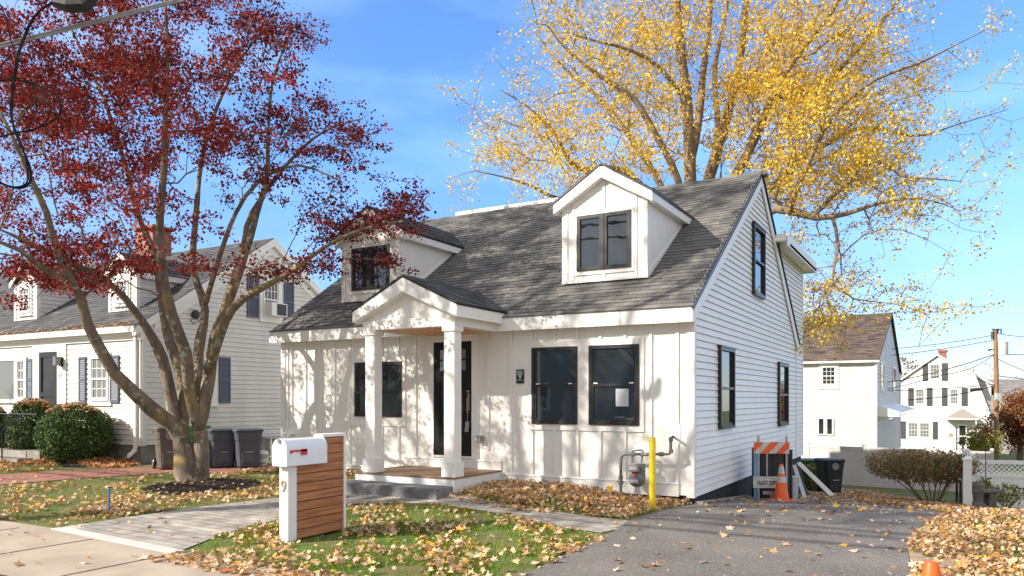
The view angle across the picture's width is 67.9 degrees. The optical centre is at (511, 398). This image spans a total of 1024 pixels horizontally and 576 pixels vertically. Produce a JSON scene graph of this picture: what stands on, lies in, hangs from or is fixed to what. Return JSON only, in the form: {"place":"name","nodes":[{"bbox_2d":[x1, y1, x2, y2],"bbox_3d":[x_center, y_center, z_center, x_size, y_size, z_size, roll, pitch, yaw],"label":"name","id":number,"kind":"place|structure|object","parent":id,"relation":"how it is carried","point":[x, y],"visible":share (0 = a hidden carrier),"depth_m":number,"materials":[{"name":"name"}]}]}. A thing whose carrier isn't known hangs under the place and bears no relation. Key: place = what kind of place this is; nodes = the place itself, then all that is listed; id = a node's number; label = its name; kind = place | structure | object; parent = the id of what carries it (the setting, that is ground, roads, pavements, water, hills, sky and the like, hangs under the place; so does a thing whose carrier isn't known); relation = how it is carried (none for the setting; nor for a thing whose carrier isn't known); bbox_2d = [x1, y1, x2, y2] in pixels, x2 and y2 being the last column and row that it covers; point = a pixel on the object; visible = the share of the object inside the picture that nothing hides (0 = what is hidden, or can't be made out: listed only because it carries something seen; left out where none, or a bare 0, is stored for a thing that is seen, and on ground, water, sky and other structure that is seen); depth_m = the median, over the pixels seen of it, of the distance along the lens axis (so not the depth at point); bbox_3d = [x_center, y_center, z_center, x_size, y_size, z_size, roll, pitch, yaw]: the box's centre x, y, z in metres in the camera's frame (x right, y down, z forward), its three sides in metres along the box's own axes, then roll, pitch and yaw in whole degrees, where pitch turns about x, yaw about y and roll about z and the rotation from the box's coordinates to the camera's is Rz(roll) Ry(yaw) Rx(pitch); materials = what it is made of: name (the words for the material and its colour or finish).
{"place":"outdoors","nodes":[
{"label":"outdoors","id":0,"kind":"place"},
{"bbox_2d":[52,0,97,12],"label":"cable enclosure","id":1,"kind":"object","parent":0,"point":[77,6],"visible":1,"depth_m":8.95,"materials":[{"name":"grey metal"}]},
{"bbox_2d":[0,4,51,186],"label":"hanging cable","id":2,"kind":"object","parent":1,"relation":"hanging from","point":[27,180],"visible":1,"depth_m":8.99,"materials":[{"name":"black rubber"}]},
{"bbox_2d":[0,1,52,188],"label":"hanging cable","id":3,"kind":"object","parent":1,"relation":"hanging from","point":[14,77],"visible":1,"depth_m":8.99,"materials":[{"name":"black rubber"}]},
{"bbox_2d":[0,4,36,133],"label":"hanging cable","id":4,"kind":"object","parent":3,"relation":"hanging from","point":[26,72],"visible":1,"depth_m":8.99,"materials":[{"name":"black rubber"}]},
{"bbox_2d":[0,50,50,132],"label":"hanging cable","id":5,"kind":"object","parent":3,"relation":"hanging from","point":[33,85],"visible":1,"depth_m":8.99,"materials":[{"name":"black rubber"}]},
{"bbox_2d":[0,79,61,136],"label":"hanging cable","id":6,"kind":"object","parent":3,"relation":"hanging from","point":[58,114],"visible":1,"depth_m":8.99,"materials":[{"name":"black rubber"}]},
{"bbox_2d":[0,0,187,48],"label":"street cable","id":7,"kind":"object","parent":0,"point":[89,24],"visible":1,"depth_m":9.30,"materials":[{"name":"black rubber"}]},
{"bbox_2d":[0,0,176,44],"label":"street cable","id":8,"kind":"object","parent":7,"relation":"on","point":[18,39],"visible":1,"depth_m":9.27,"materials":[{"name":"black rubber"}]},
{"bbox_2d":[0,0,178,45],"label":"street cable","id":9,"kind":"object","parent":8,"relation":"on","point":[84,24],"visible":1,"depth_m":9.26,"materials":[{"name":"black rubber"}]},
{"bbox_2d":[0,466,275,484],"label":"brick path","id":10,"kind":"structure","parent":0,"point":[57,475],"depth_m":16.21,"materials":[{"name":"red brick"}]},
{"bbox_2d":[152,426,173,468],"bbox_3d":[-7.816,1.110,17.305,0.616,0.978,0.737,0,0,-32],"label":"wheeled bin","id":11,"kind":"object","parent":10,"relation":"on","point":[164,459],"visible":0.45,"depth_m":17.03,"materials":[{"name":"brown plastic"}]},
{"bbox_2d":[207,428,233,467],"bbox_3d":[-6.780,1.140,17.704,0.660,0.918,0.737,0,0,-36],"label":"wheeled bin","id":12,"kind":"object","parent":10,"relation":"on","point":[221,445],"visible":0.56,"depth_m":17.45,"materials":[{"name":"plastic"}]},
{"bbox_2d":[232,428,263,467],"bbox_3d":[-6.172,1.140,17.705,0.660,0.918,0.737,0,0,-30],"label":"wheeled bin","id":13,"kind":"object","parent":10,"relation":"on","point":[247,445],"visible":0.84,"depth_m":17.46,"materials":[{"name":"plastic"}]},
{"bbox_2d":[0,520,320,575],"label":"sidewalk","id":14,"kind":"structure","parent":0,"point":[61,559],"depth_m":7.57,"materials":[{"name":"concrete"}]},
{"bbox_2d":[1,529,236,575],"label":"sidewalk fallen leaves","id":15,"kind":"object","parent":14,"relation":"on","point":[18,563],"visible":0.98,"depth_m":7.32,"materials":[{"name":"orange plant"}]},
{"bbox_2d":[138,549,367,575],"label":"sidewalk edge fallen leaves","id":16,"kind":"object","parent":14,"relation":"on","point":[212,561],"visible":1,"depth_m":7.15,"materials":[{"name":"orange plant"}]},
{"bbox_2d":[65,479,627,549],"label":"paver path","id":17,"kind":"structure","parent":0,"point":[182,526],"depth_m":10.02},
{"bbox_2d":[79,478,625,539],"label":"fallen leaves","id":18,"kind":"object","parent":17,"relation":"on","point":[149,526],"visible":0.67,"depth_m":9.71,"materials":[{"name":"orange plant"}]},
{"bbox_2d":[445,491,560,512],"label":"path corner fallen leaves","id":19,"kind":"object","parent":17,"relation":"on","point":[512,506],"visible":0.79,"depth_m":10.91,"materials":[{"name":"orange plant"}]},
{"bbox_2d":[185,501,600,575],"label":"island grass","id":20,"kind":"structure","parent":0,"point":[417,552],"depth_m":8.30,"materials":[{"name":"green plant"}]},
{"bbox_2d":[197,499,591,575],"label":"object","id":21,"kind":"object","parent":20,"relation":"on","point":[440,562],"visible":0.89,"depth_m":8.24,"materials":[{"name":"orange plant"}]},
{"bbox_2d":[0,453,1023,575],"bbox_3d":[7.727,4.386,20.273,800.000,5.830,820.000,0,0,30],"label":"ground","id":22,"kind":"structure","parent":0,"point":[947,496],"depth_m":10.44,"materials":[{"name":"green plant"}]},
{"bbox_2d":[0,407,6,447],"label":"clipped shrub","id":23,"kind":"object","parent":22,"relation":"on","point":[2,419],"visible":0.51,"depth_m":19.98,"materials":[{"name":"green plant"}]},
{"bbox_2d":[0,459,58,472],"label":"fallen leaves","id":24,"kind":"object","parent":22,"relation":"on","point":[8,463],"visible":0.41,"depth_m":17.52,"materials":[{"name":"orange plant"}]},
{"bbox_2d":[5,397,54,449],"bbox_3d":[-12.359,0.730,19.619,1.240,1.540,1.240,0,0,30],"label":"clipped shrub","id":25,"kind":"object","parent":22,"relation":"on","point":[35,406],"visible":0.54,"depth_m":19.21,"materials":[{"name":"green plant"}]},
{"bbox_2d":[1,455,140,468],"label":"fallen leaves","id":26,"kind":"object","parent":22,"relation":"on","point":[102,462],"visible":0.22,"depth_m":18.05,"materials":[{"name":"orange plant"}]},
{"bbox_2d":[60,457,127,466],"bbox_3d":[-10.411,1.531,19.193,1.722,0.120,3.568,0,0,-32],"label":"shrub bed","id":27,"kind":"object","parent":22,"relation":"on","point":[69,465],"visible":0.22,"depth_m":17.76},
{"bbox_2d":[32,401,116,460],"bbox_3d":[-10.608,0.782,18.432,1.693,1.464,1.693,0,0,30],"label":"clipped shrub","id":28,"kind":"object","parent":27,"relation":"on","point":[57,430],"visible":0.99,"depth_m":17.93,"materials":[{"name":"green plant"}]},
{"bbox_2d":[51,527,184,553],"bbox_3d":[-4.519,1.590,8.612,2.595,0.022,0.160,0,0,35],"label":"paver border","id":29,"kind":"object","parent":22,"relation":"on","point":[155,547],"visible":0.76,"depth_m":8.48,"materials":[{"name":"concrete"}]},
{"bbox_2d":[31,480,279,514],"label":"path edge fallen leaves","id":30,"kind":"object","parent":22,"relation":"on","point":[191,495],"visible":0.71,"depth_m":11.71,"materials":[{"name":"orange plant"}]},
{"bbox_2d":[0,224,321,463],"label":"neighbour house","id":31,"kind":"structure","parent":22,"relation":"on","point":[48,354],"depth_m":20.59,"materials":[{"name":"wood"}]},
{"bbox_2d":[0,357,26,402],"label":"picture window","id":32,"kind":"structure","parent":31,"relation":"in","point":[7,365],"depth_m":21.37,"materials":[{"name":"white glass"}]},
{"bbox_2d":[16,360,23,398],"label":"window","id":33,"kind":"structure","parent":31,"relation":"in","point":[19,363],"depth_m":21.10,"materials":[{"name":"white glass"}]},
{"bbox_2d":[39,351,56,406],"bbox_3d":[-12.449,-0.237,20.416,0.835,2.050,0.040,0,0,30],"label":"storm door","id":34,"kind":"structure","parent":31,"relation":"in","point":[47,371],"depth_m":20.43,"materials":[{"name":"grey metal"}]},
{"bbox_2d":[89,353,111,405],"bbox_3d":[-10.454,-0.493,19.260,0.964,1.334,0.060,0,0,30],"label":"window","id":35,"kind":"structure","parent":31,"relation":"in","point":[98,376],"depth_m":19.31,"materials":[{"name":"white glass"}]},
{"bbox_2d":[204,354,218,405],"bbox_3d":[-8.049,-0.486,20.088,0.060,1.372,0.707,0,0,30],"label":"window","id":36,"kind":"structure","parent":31,"relation":"in","point":[214,402],"depth_m":20.32,"materials":[{"name":"white glass"}]},
{"bbox_2d":[259,278,281,323],"bbox_3d":[-6.956,-2.850,21.999,0.060,1.296,0.860,0,0,30],"label":"window","id":37,"kind":"structure","parent":31,"relation":"in","point":[274,293],"depth_m":21.99,"materials":[{"name":"white glass"}]},
{"bbox_2d":[0,468,347,527],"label":"lawn","id":38,"kind":"structure","parent":22,"relation":"on","point":[57,486],"depth_m":12.27,"materials":[{"name":"orange plant"}]},
{"bbox_2d":[140,478,261,494],"bbox_3d":[-5.741,1.542,13.650,2.158,0.095,1.712,0,0,30],"label":"mulch bed","id":39,"kind":"object","parent":22,"relation":"on","point":[231,480],"visible":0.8,"depth_m":13.75,"materials":[{"name":"brown wood"}]},
{"bbox_2d":[0,0,436,482],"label":"red maple","id":40,"kind":"object","parent":22,"relation":"on","point":[195,375],"visible":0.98,"depth_m":13.82,"materials":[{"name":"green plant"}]},
{"bbox_2d":[260,446,268,464],"bbox_3d":[-6.045,1.372,18.420,0.312,0.458,0.312,0,0,30],"label":"propane tank","id":41,"kind":"object","parent":22,"relation":"on","point":[264,456],"visible":0.74,"depth_m":18.32,"materials":[{"name":"metal"}]},
{"bbox_2d":[272,433,345,543],"bbox_3d":[-2.298,1.021,8.772,0.233,1.220,1.050,0,0,30],"label":"mailbox stand","id":42,"kind":"object","parent":22,"relation":"on","point":[312,487],"visible":0.94,"depth_m":8.70,"materials":[{"name":"white paint"}]},
{"bbox_2d":[217,466,691,518],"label":"front bed fallen leaves","id":43,"kind":"object","parent":22,"relation":"on","point":[565,491],"visible":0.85,"depth_m":11.40,"materials":[{"name":"orange plant"}]},
{"bbox_2d":[269,162,815,504],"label":"cape house","id":44,"kind":"structure","parent":22,"relation":"on","point":[591,327],"depth_m":13.23,"materials":[{"name":"white paint"}]},
{"bbox_2d":[354,361,401,416],"bbox_3d":[-2.579,-0.184,14.614,1.156,1.050,0.055,0,0,30],"label":"window","id":45,"kind":"structure","parent":44,"relation":"in","point":[391,371],"depth_m":14.52,"materials":[{"name":"black glass"}]},
{"bbox_2d":[434,341,470,455],"bbox_3d":[-1.093,-0.004,13.737,0.829,2.060,0.097,0,0,30],"label":"front door","id":46,"kind":"structure","parent":44,"relation":"in","point":[465,345],"depth_m":13.68,"materials":[{"name":"black glass"}]},
{"bbox_2d":[531,346,576,424],"bbox_3d":[0.707,-0.224,12.736,0.853,1.290,0.055,0,0,30],"label":"window","id":47,"kind":"structure","parent":44,"relation":"in","point":[553,369],"depth_m":12.75,"materials":[{"name":"black glass"}]},
{"bbox_2d":[588,344,638,425],"bbox_3d":[1.631,-0.224,12.208,0.862,1.290,0.055,0,0,30],"label":"window","id":48,"kind":"structure","parent":44,"relation":"in","point":[613,370],"depth_m":12.22,"materials":[{"name":"black glass"}]},
{"bbox_2d":[617,435,675,493],"bbox_3d":[2.057,1.059,11.715,0.897,1.019,0.277,0,0,17],"label":"gas meter","id":49,"kind":"object","parent":44,"relation":"attached to","point":[637,478],"visible":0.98,"depth_m":11.69,"materials":[{"name":"grey paint"}]},
{"bbox_2d":[718,347,735,428],"bbox_3d":[3.734,-0.184,13.195,0.070,1.387,0.985,0,0,30],"label":"window","id":50,"kind":"structure","parent":44,"relation":"in","point":[726,356],"depth_m":13.25,"materials":[{"name":"black glass"}]},
{"bbox_2d":[752,223,765,299],"bbox_3d":[5.027,-2.774,15.456,0.070,1.404,1.051,0,0,30],"label":"window","id":51,"kind":"structure","parent":44,"relation":"in","point":[758,234],"depth_m":15.50,"materials":[{"name":"black glass"}]},
{"bbox_2d":[777,363,788,425],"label":"window","id":52,"kind":"structure","parent":44,"relation":"in","point":[783,369],"depth_m":17.77,"materials":[{"name":"black glass"}]},
{"bbox_2d":[459,491,655,519],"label":"bed edge grass","id":53,"kind":"structure","parent":22,"relation":"on","point":[499,496],"depth_m":11.00,"materials":[{"name":"green plant"}]},
{"bbox_2d":[649,437,655,510],"bbox_3d":[2.010,1.085,10.900,0.096,1.078,0.096,0,0,30],"label":"bollard","id":54,"kind":"object","parent":22,"relation":"on","point":[652,470],"visible":0.79,"depth_m":10.86,"materials":[{"name":"yellow metal"}]},
{"bbox_2d":[434,0,1023,361],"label":"yellow tree","id":55,"kind":"object","parent":22,"relation":"on","point":[791,96],"visible":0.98,"depth_m":23.26,"materials":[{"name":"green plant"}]},
{"bbox_2d":[801,458,816,490],"bbox_3d":[9.077,2.341,23.285,0.660,1.018,0.737,0,0,3],"label":"wheeled bin","id":56,"kind":"object","parent":22,"relation":"on","point":[804,460],"visible":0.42,"depth_m":23.01,"materials":[{"name":"green plastic"}]},
{"bbox_2d":[801,457,816,490],"bbox_3d":[9.181,2.317,22.966,1.111,1.102,0.708,0,0,-1],"label":"loose shrub","id":57,"kind":"object","parent":22,"relation":"on","point":[809,479],"visible":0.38,"depth_m":22.92,"materials":[{"name":"green plant"}]},
{"bbox_2d":[813,458,845,492],"bbox_3d":[9.046,2.200,21.665,0.660,1.018,0.737,0,0,-9],"label":"wheeled bin","id":58,"kind":"object","parent":22,"relation":"on","point":[829,473],"visible":0.92,"depth_m":21.40,"materials":[{"name":"black plastic"}]},
{"bbox_2d":[801,313,913,457],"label":"two storey house","id":59,"kind":"structure","parent":22,"relation":"on","point":[848,400],"depth_m":43.50,"materials":[{"name":"white"}]},
{"bbox_2d":[817,418,824,434],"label":"window","id":60,"kind":"structure","parent":59,"relation":"in","point":[820,421],"depth_m":43.33,"materials":[{"name":"white glass"}]},
{"bbox_2d":[818,364,838,388],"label":"window","id":61,"kind":"structure","parent":59,"relation":"in","point":[828,373],"depth_m":43.13,"materials":[{"name":"white glass"}]},
{"bbox_2d":[826,418,833,434],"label":"window","id":62,"kind":"structure","parent":59,"relation":"in","point":[829,421],"depth_m":43.09,"materials":[{"name":"white glass"}]},
{"bbox_2d":[880,360,884,390],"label":"window","id":63,"kind":"structure","parent":59,"relation":"in","point":[882,366],"depth_m":46.22,"materials":[{"name":"white glass"}]},
{"bbox_2d":[893,366,896,392],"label":"window","id":64,"kind":"structure","parent":59,"relation":"in","point":[894,368],"depth_m":56.84,"materials":[{"name":"white glass"}]},
{"bbox_2d":[808,488,968,510],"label":"backyard fallen leaves","id":65,"kind":"object","parent":22,"relation":"on","point":[872,496],"visible":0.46,"depth_m":16.58,"materials":[{"name":"orange plant"}]},
{"bbox_2d":[806,442,993,491],"bbox_3d":[13.322,2.390,26.540,5.949,1.587,0.120,0,0,38],"label":"privacy fence","id":66,"kind":"object","parent":22,"relation":"on","point":[855,473],"visible":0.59,"depth_m":27.09,"materials":[{"name":"beige plastic"}]},
{"bbox_2d":[900,354,922,376],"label":"distant tree","id":67,"kind":"object","parent":22,"relation":"on","point":[904,360],"visible":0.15,"depth_m":94.75,"materials":[{"name":"white plant"}]},
{"bbox_2d":[861,446,986,501],"bbox_3d":[9.105,1.709,16.889,2.598,1.277,1.586,0,0,7],"label":"loose shrub","id":68,"kind":"object","parent":22,"relation":"on","point":[910,463],"visible":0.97,"depth_m":16.65,"materials":[{"name":"green plant"}]},
{"bbox_2d":[907,512,968,575],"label":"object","id":69,"kind":"structure","parent":22,"relation":"on","point":[916,555],"depth_m":7.64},
{"bbox_2d":[921,560,940,575],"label":"traffic cone","id":70,"kind":"object","parent":69,"relation":"on","point":[930,568],"visible":1,"depth_m":6.45,"materials":[{"name":"orange plastic"}]},
{"bbox_2d":[901,350,993,449],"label":"gambrel house","id":71,"kind":"structure","parent":22,"relation":"on","point":[936,423],"depth_m":80.26,"materials":[{"name":"white"}]},
{"bbox_2d":[907,422,918,438],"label":"window","id":72,"kind":"structure","parent":71,"relation":"in","point":[912,427],"depth_m":81.62,"materials":[{"name":"white glass"}]},
{"bbox_2d":[914,388,925,405],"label":"window","id":73,"kind":"structure","parent":71,"relation":"in","point":[919,393],"depth_m":81.26,"materials":[{"name":"white glass"}]},
{"bbox_2d":[919,422,930,438],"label":"window","id":74,"kind":"structure","parent":71,"relation":"in","point":[924,427],"depth_m":81.00,"materials":[{"name":"white glass"}]},
{"bbox_2d":[928,363,940,380],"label":"window","id":75,"kind":"structure","parent":71,"relation":"in","point":[932,367],"depth_m":80.55,"materials":[{"name":"white glass"}]},
{"bbox_2d":[949,388,959,405],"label":"window","id":76,"kind":"structure","parent":71,"relation":"in","point":[954,400],"depth_m":79.55,"materials":[{"name":"white glass"}]},
{"bbox_2d":[958,424,966,447],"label":"front door","id":77,"kind":"structure","parent":71,"relation":"in","point":[961,429],"depth_m":79.17,"materials":[{"name":"white wood"}]},
{"bbox_2d":[906,503,1023,575],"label":"fallen leaves","id":78,"kind":"object","parent":22,"relation":"on","point":[986,562],"visible":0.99,"depth_m":8.27,"materials":[{"name":"yellow plant"}]},
{"bbox_2d":[907,509,1023,575],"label":"lawn grass","id":79,"kind":"structure","parent":22,"relation":"on","point":[1016,551],"depth_m":8.26,"materials":[{"name":"plant"}]},
{"bbox_2d":[961,448,972,506],"bbox_3d":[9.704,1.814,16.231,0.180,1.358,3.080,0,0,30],"label":"fence post","id":80,"kind":"object","parent":22,"relation":"on","point":[967,459],"visible":0.8,"depth_m":14.92,"materials":[{"name":"white plastic"}]},
{"bbox_2d":[956,423,995,452],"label":"distant tree","id":81,"kind":"object","parent":22,"relation":"on","point":[974,443],"visible":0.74,"depth_m":45.91,"materials":[{"name":"green plant"}]},
{"bbox_2d":[972,481,985,507],"bbox_3d":[9.794,2.006,15.980,0.292,0.550,0.300,0,0,30],"label":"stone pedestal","id":82,"kind":"object","parent":22,"relation":"on","point":[978,490],"visible":0.81,"depth_m":15.89,"materials":[{"name":"grey stone"}]},
{"bbox_2d":[972,418,999,487],"bbox_3d":[10.444,1.397,16.750,0.650,1.971,0.076,0,0,0],"label":"garden spinner","id":83,"kind":"object","parent":22,"relation":"on","point":[986,430],"visible":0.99,"depth_m":16.74,"materials":[{"name":"black metal"}]},
{"bbox_2d":[965,422,1007,459],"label":"distant tree","id":84,"kind":"object","parent":22,"relation":"on","point":[994,444],"visible":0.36,"depth_m":46.62,"materials":[{"name":"green plant"}]},
{"bbox_2d":[983,489,1004,507],"bbox_3d":[10.173,2.144,16.380,0.670,0.389,0.360,0,0,0],"label":"stone bench","id":85,"kind":"object","parent":22,"relation":"on","point":[989,498],"visible":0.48,"depth_m":16.25,"materials":[{"name":"grey stone"}]},
{"bbox_2d":[970,454,1023,507],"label":"lattice fence","id":86,"kind":"object","parent":22,"relation":"on","point":[999,479],"visible":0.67,"depth_m":17.74,"materials":[{"name":"white plastic"}]},
{"bbox_2d":[988,328,1008,467],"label":"utility pole","id":87,"kind":"object","parent":22,"relation":"on","point":[1000,348],"visible":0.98,"depth_m":51.87,"materials":[{"name":"brown wood"}]},
{"bbox_2d":[984,387,1023,465],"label":"distant tree","id":88,"kind":"object","parent":22,"relation":"on","point":[1007,418],"visible":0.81,"depth_m":57.74,"materials":[{"name":"red plant"}]},
{"bbox_2d":[985,379,1023,454],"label":"house","id":89,"kind":"structure","parent":22,"relation":"on","point":[1007,385],"depth_m":97.28,"materials":[{"name":"white painted siding"},{"name":"grey roof shingles"},{"name":"window glass"}]},
{"bbox_2d":[985,482,1023,507],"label":"loose shrub","id":90,"kind":"object","parent":22,"relation":"on","point":[1002,499],"visible":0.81,"depth_m":16.62,"materials":[{"name":"green plant"}]},
{"bbox_2d":[1007,390,1023,441],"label":"distant tree","id":91,"kind":"object","parent":22,"relation":"on","point":[1022,412],"visible":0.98,"depth_m":56.65,"materials":[{"name":"red plant"}]},
{"bbox_2d":[0,0,1023,378],"label":"sky","id":92,"kind":"structure","parent":0,"point":[392,55],"materials":[{"name":"blue"}]},
{"bbox_2d":[512,494,942,575],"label":"driveway","id":93,"kind":"structure","parent":0,"point":[691,527],"depth_m":8.34,"materials":[{"name":"grey asphalt"}]},
{"bbox_2d":[506,533,608,575],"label":"fallen leaves","id":94,"kind":"object","parent":93,"relation":"on","point":[568,549],"visible":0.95,"depth_m":7.89,"materials":[{"name":"brown plant"}]},
{"bbox_2d":[504,510,914,575],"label":"scattered driveway leaves","id":95,"kind":"object","parent":93,"relation":"on","point":[747,533],"visible":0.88,"depth_m":8.14,"materials":[{"name":"brown plant"}]},
{"bbox_2d":[697,495,748,504],"bbox_3d":[3.657,1.715,12.992,0.090,0.316,3.316,0,0,29],"label":"lumber","id":96,"kind":"object","parent":93,"relation":"on","point":[705,501],"visible":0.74,"depth_m":12.53,"materials":[{"name":"beige wood"}]},
{"bbox_2d":[754,454,756,498],"bbox_3d":[4.361,1.376,13.630,0.050,0.860,0.020,0,0,0],"label":"foam board","id":97,"kind":"object","parent":93,"relation":"on","point":[755,473],"visible":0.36,"depth_m":13.62,"materials":[{"name":"blue plastic"}]},
{"bbox_2d":[753,436,789,499],"bbox_3d":[4.576,1.223,13.425,0.641,1.129,0.090,0,0,0],"label":"barricade","id":98,"kind":"object","parent":93,"relation":"on","point":[766,481],"visible":0.91,"depth_m":13.42,"materials":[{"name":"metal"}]},
{"bbox_2d":[752,448,792,498],"bbox_3d":[4.774,1.363,14.005,0.590,0.930,0.530,0,0,0],"label":"cabinet","id":99,"kind":"object","parent":93,"relation":"on","point":[775,461],"visible":0.32,"depth_m":13.76,"materials":[{"name":"black plastic"}]},
{"bbox_2d":[768,464,795,501],"bbox_3d":[4.682,1.460,13.220,0.445,0.658,0.445,0,0,7],"label":"traffic cone","id":100,"kind":"object","parent":93,"relation":"on","point":[781,491],"visible":0.89,"depth_m":13.15,"materials":[{"name":"orange plastic"}]},
{"bbox_2d":[789,476,799,498],"bbox_3d":[5.506,1.749,15.000,0.316,0.450,0.316,0,0,30],"label":"board","id":101,"kind":"object","parent":93,"relation":"on","point":[795,485],"visible":0.41,"depth_m":14.88,"materials":[{"name":"wood"}]},
{"bbox_2d":[793,465,806,497],"bbox_3d":[6.212,1.780,16.440,0.090,0.664,0.616,0,0,0],"label":"metal channel","id":102,"kind":"object","parent":93,"relation":"on","point":[801,487],"visible":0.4,"depth_m":16.39,"materials":[{"name":"silver metal"}]},
{"bbox_2d":[796,462,834,496],"bbox_3d":[7.400,1.954,18.580,0.111,0.756,1.290,0,0,-16],"label":"trim board","id":103,"kind":"object","parent":93,"relation":"on","point":[817,481],"depth_m":18.52,"materials":[{"name":"white wood"}]},
{"bbox_2d":[695,495,940,527],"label":"driveway fallen leaves","id":104,"kind":"object","parent":93,"relation":"on","point":[863,507],"visible":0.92,"depth_m":11.35,"materials":[{"name":"brown plant"}]},
{"bbox_2d":[740,494,899,506],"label":"shaded driveway leaves","id":105,"kind":"object","parent":93,"relation":"on","point":[830,498],"visible":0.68,"depth_m":14.67,"materials":[{"name":"brown plant"}]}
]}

